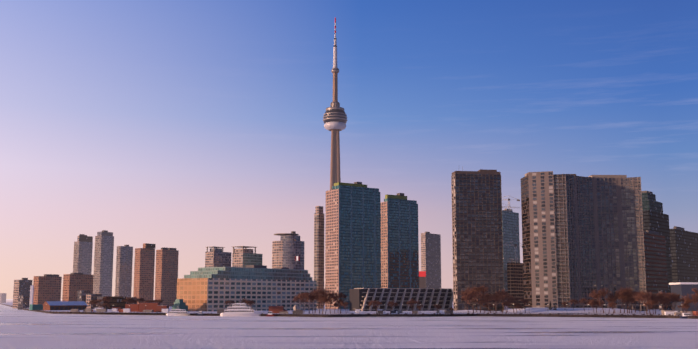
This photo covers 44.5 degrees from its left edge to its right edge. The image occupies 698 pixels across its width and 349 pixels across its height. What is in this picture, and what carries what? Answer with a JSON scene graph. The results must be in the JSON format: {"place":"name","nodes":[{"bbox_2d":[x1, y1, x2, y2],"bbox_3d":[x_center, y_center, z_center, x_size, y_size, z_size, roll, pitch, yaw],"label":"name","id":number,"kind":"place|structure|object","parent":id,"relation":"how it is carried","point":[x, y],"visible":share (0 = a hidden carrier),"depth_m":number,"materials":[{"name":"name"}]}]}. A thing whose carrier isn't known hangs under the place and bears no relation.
{"place":"outdoors","nodes":[
{"label":"outdoors","id":0,"kind":"place"},
{"bbox_2d":[0,328,697,348],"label":"snow","id":1,"kind":"structure","parent":0,"point":[509,338],"depth_m":249.50,"materials":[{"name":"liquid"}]},
{"bbox_2d":[0,299,697,348],"bbox_3d":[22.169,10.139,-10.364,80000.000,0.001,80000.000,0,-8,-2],"label":"lake ice","id":2,"kind":"structure","parent":0,"point":[12,318],"depth_m":422.54,"materials":[{"name":"white ice"}]},
{"bbox_2d":[0,293,5,302],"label":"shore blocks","id":3,"kind":"structure","parent":2,"relation":"on","point":[2,297],"depth_m":2145.80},
{"bbox_2d":[13,278,31,307],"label":"block","id":4,"kind":"structure","parent":2,"relation":"on","point":[22,287],"depth_m":1073.23,"materials":[{"name":"concrete"}]},
{"bbox_2d":[33,274,61,303],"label":"brick block","id":5,"kind":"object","parent":2,"relation":"on","point":[47,287],"visible":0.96,"depth_m":1029.66,"materials":[{"name":"brick"}]},
{"bbox_2d":[18,290,137,309],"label":"low buildings","id":6,"kind":"structure","parent":2,"relation":"on","point":[86,296],"depth_m":857.39,"materials":[{"name":"red brick"}]},
{"bbox_2d":[62,273,93,300],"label":"brick block","id":7,"kind":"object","parent":2,"relation":"on","point":[73,283],"visible":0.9,"depth_m":979.64,"materials":[{"name":"brick"}]},
{"bbox_2d":[73,234,92,274],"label":"high-rise building","id":8,"kind":"structure","parent":2,"relation":"on","point":[82,254],"depth_m":1480.23,"materials":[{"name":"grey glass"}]},
{"bbox_2d":[93,230,113,295],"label":"high-rise building","id":9,"kind":"structure","parent":2,"relation":"on","point":[103,261],"depth_m":1429.62,"materials":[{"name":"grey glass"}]},
{"bbox_2d":[115,245,132,296],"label":"tower","id":10,"kind":"structure","parent":2,"relation":"on","point":[124,263],"depth_m":1279.73,"materials":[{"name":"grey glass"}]},
{"bbox_2d":[133,243,155,303],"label":"high-rise building","id":11,"kind":"structure","parent":2,"relation":"on","point":[144,264],"depth_m":1182.43,"materials":[{"name":"brown concrete"}]},
{"bbox_2d":[155,247,178,305],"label":"high-rise building","id":12,"kind":"structure","parent":2,"relation":"on","point":[166,275],"depth_m":1133.72,"materials":[{"name":"concrete"}]},
{"bbox_2d":[166,309,189,315],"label":"boat","id":13,"kind":"object","parent":2,"relation":"on","point":[178,312],"visible":0.96,"depth_m":595.40,"materials":[{"name":"white plastic"}]},
{"bbox_2d":[172,299,187,310],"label":"small building","id":14,"kind":"structure","parent":2,"relation":"on","point":[179,304],"depth_m":673.45,"materials":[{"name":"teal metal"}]},
{"bbox_2d":[205,246,230,266],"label":"condo","id":15,"kind":"structure","parent":2,"relation":"on","point":[216,257],"depth_m":990.33,"materials":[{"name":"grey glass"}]},
{"bbox_2d":[220,303,263,315],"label":"yacht","id":16,"kind":"object","parent":2,"relation":"on","point":[239,309],"visible":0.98,"depth_m":569.43,"materials":[{"name":"white plastic"}]},
{"bbox_2d":[176,265,316,310],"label":"terminal building","id":17,"kind":"structure","parent":2,"relation":"on","point":[263,287],"depth_m":716.84,"materials":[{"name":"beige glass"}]},
{"bbox_2d":[232,246,262,267],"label":"condo","id":18,"kind":"structure","parent":2,"relation":"on","point":[242,257],"depth_m":971.47,"materials":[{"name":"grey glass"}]},
{"bbox_2d":[272,231,303,269],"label":"apartment tower","id":19,"kind":"structure","parent":2,"relation":"on","point":[287,248],"depth_m":952.69,"materials":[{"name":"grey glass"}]},
{"bbox_2d":[314,206,323,308],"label":"skyscraper","id":20,"kind":"structure","parent":2,"relation":"on","point":[318,246],"depth_m":890.54,"materials":[{"name":"concrete"}]},
{"bbox_2d":[323,17,346,303],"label":"observation tower","id":21,"kind":"structure","parent":2,"relation":"on","point":[335,118],"depth_m":1649.26,"materials":[{"name":"concrete"}]},
{"bbox_2d":[325,182,380,308],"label":"skyscraper","id":22,"kind":"structure","parent":2,"relation":"on","point":[353,239],"depth_m":852.85,"materials":[{"name":"teal glass"}]},
{"bbox_2d":[25,308,695,318],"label":"dock piles","id":23,"kind":"object","parent":2,"relation":"on","point":[418,315],"visible":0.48,"depth_m":557.66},
{"bbox_2d":[380,193,418,287],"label":"skyscraper","id":24,"kind":"structure","parent":2,"relation":"on","point":[399,245],"depth_m":906.10,"materials":[{"name":"teal glass"}]},
{"bbox_2d":[349,288,453,310],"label":"low building","id":25,"kind":"structure","parent":2,"relation":"on","point":[429,299],"depth_m":716.04,"materials":[{"name":"concrete"}]},
{"bbox_2d":[419,271,425,287],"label":"building","id":26,"kind":"structure","parent":2,"relation":"on","point":[422,279],"depth_m":984.47,"materials":[{"name":"red"}]},
{"bbox_2d":[421,232,440,287],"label":"grey tower","id":27,"kind":"structure","parent":2,"relation":"on","point":[430,254],"depth_m":1302.63,"materials":[{"name":"concrete"}]},
{"bbox_2d":[197,310,689,318],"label":"boats","id":28,"kind":"object","parent":2,"relation":"on","point":[683,316],"visible":0.77,"depth_m":564.78,"materials":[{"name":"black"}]},
{"bbox_2d":[451,169,504,310],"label":"skyscraper","id":29,"kind":"structure","parent":2,"relation":"on","point":[477,240],"depth_m":716.74,"materials":[{"name":"concrete"}]},
{"bbox_2d":[502,208,519,306],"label":"skyscraper","id":30,"kind":"structure","parent":2,"relation":"on","point":[510,225],"depth_m":1112.10,"materials":[{"name":"glass"}]},
{"bbox_2d":[507,262,523,308],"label":"tower under construction","id":31,"kind":"structure","parent":2,"relation":"on","point":[515,280],"depth_m":894.37,"materials":[{"name":"concrete"}]},
{"bbox_2d":[502,195,522,262],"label":"tower cranes","id":32,"kind":"object","parent":31,"relation":"on","point":[515,245],"visible":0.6,"depth_m":907.36,"materials":[{"name":"metal"}]},
{"bbox_2d":[521,171,647,310],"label":"apartment tower","id":33,"kind":"structure","parent":2,"relation":"on","point":[582,236],"depth_m":706.06,"materials":[{"name":"concrete"}]},
{"bbox_2d":[641,191,671,289],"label":"dark stepped tower","id":34,"kind":"structure","parent":2,"relation":"on","point":[655,219],"depth_m":923.31,"materials":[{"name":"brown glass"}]},
{"bbox_2d":[644,230,671,309],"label":"high-rise building","id":35,"kind":"structure","parent":2,"relation":"on","point":[655,261],"depth_m":819.58,"materials":[{"name":"concrete"}]},
{"bbox_2d":[670,226,697,282],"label":"dark tower","id":36,"kind":"structure","parent":2,"relation":"on","point":[684,252],"depth_m":1022.20,"materials":[{"name":"concrete"}]},
{"bbox_2d":[0,300,697,318],"bbox_3d":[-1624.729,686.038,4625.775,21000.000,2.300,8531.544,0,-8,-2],"label":"shore ground","id":37,"kind":"structure","parent":0,"point":[9,303],"depth_m":563.59,"materials":[{"name":"white snow"}]},
{"bbox_2d":[29,285,283,312],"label":"low buildings","id":38,"kind":"structure","parent":37,"relation":"on","point":[82,305],"depth_m":748.01,"materials":[{"name":"brown metal"}]},
{"bbox_2d":[293,305,299,310],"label":"sphere sculpture","id":39,"kind":"object","parent":37,"relation":"on","point":[296,307],"visible":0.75,"depth_m":681.40,"materials":[{"name":"concrete"}]},
{"bbox_2d":[25,303,661,313],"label":"promenade lamps","id":40,"kind":"object","parent":37,"relation":"on","point":[347,307],"visible":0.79,"depth_m":583.31,"materials":[{"name":"metal"}]},
{"bbox_2d":[71,307,697,315],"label":"quay clutter","id":41,"kind":"object","parent":37,"relation":"on","point":[663,312],"visible":0.88,"depth_m":574.33,"materials":[{"name":"metal"}]},
{"bbox_2d":[669,282,697,311],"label":"ferry terminal","id":42,"kind":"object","parent":37,"relation":"on","point":[682,288],"visible":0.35,"depth_m":653.32,"materials":[{"name":"white paint"}]},
{"bbox_2d":[0,0,697,298],"label":"sky","id":43,"kind":"structure","parent":0,"point":[190,127],"materials":[{"name":"blue"}]},
{"bbox_2d":[80,308,661,314],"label":"snowy park ground","id":44,"kind":"structure","parent":0,"point":[563,310],"depth_m":603.50,"materials":[{"name":"white snow"}]},
{"bbox_2d":[88,296,112,308],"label":"tree group","id":45,"kind":"object","parent":44,"relation":"on","point":[97,301],"visible":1,"depth_m":674.50,"materials":[{"name":"brown plant"}]},
{"bbox_2d":[121,297,163,303],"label":"tree group","id":46,"kind":"object","parent":44,"relation":"on","point":[139,300],"visible":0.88,"depth_m":669.60,"materials":[{"name":"brown plant"}]},
{"bbox_2d":[225,298,254,306],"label":"tree group","id":47,"kind":"object","parent":44,"relation":"on","point":[248,303],"visible":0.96,"depth_m":593.18,"materials":[{"name":"brown plant"}]},
{"bbox_2d":[293,287,337,313],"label":"tree group","id":48,"kind":"object","parent":44,"relation":"on","point":[316,295],"visible":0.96,"depth_m":570.85,"materials":[{"name":"brown plant"}]},
{"bbox_2d":[324,292,348,313],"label":"tree group","id":49,"kind":"object","parent":44,"relation":"on","point":[335,298],"visible":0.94,"depth_m":569.10,"materials":[{"name":"brown plant"}]},
{"bbox_2d":[368,299,452,313],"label":"tree group","id":50,"kind":"object","parent":44,"relation":"on","point":[410,302],"visible":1,"depth_m":565.87,"materials":[{"name":"brown plant"}]},
{"bbox_2d":[459,285,514,313],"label":"tree group","id":51,"kind":"object","parent":44,"relation":"on","point":[468,294],"visible":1,"depth_m":594.33,"materials":[{"name":"brown plant"}]},
{"bbox_2d":[503,296,529,312],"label":"tree group","id":52,"kind":"object","parent":44,"relation":"on","point":[523,300],"visible":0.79,"depth_m":603.73,"materials":[{"name":"brown plant"}]},
{"bbox_2d":[500,301,556,311],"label":"evergreen tree","id":53,"kind":"object","parent":44,"relation":"on","point":[551,307],"visible":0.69,"depth_m":607.22,"materials":[{"name":"green plant"}]},
{"bbox_2d":[562,298,587,310],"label":"tree group","id":54,"kind":"object","parent":44,"relation":"on","point":[575,301],"visible":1,"depth_m":602.95,"materials":[{"name":"brown plant"}]},
{"bbox_2d":[586,287,636,313],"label":"tree group","id":55,"kind":"object","parent":44,"relation":"on","point":[624,294],"visible":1,"depth_m":566.29,"materials":[{"name":"brown plant"}]},
{"bbox_2d":[621,290,673,314],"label":"tree group","id":56,"kind":"object","parent":44,"relation":"on","point":[651,298],"visible":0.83,"depth_m":542.04,"materials":[{"name":"brown plant"}]},
{"bbox_2d":[666,288,697,312],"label":"tree group","id":57,"kind":"object","parent":44,"relation":"on","point":[686,300],"visible":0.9,"depth_m":525.58,"materials":[{"name":"brown plant"}]}
]}

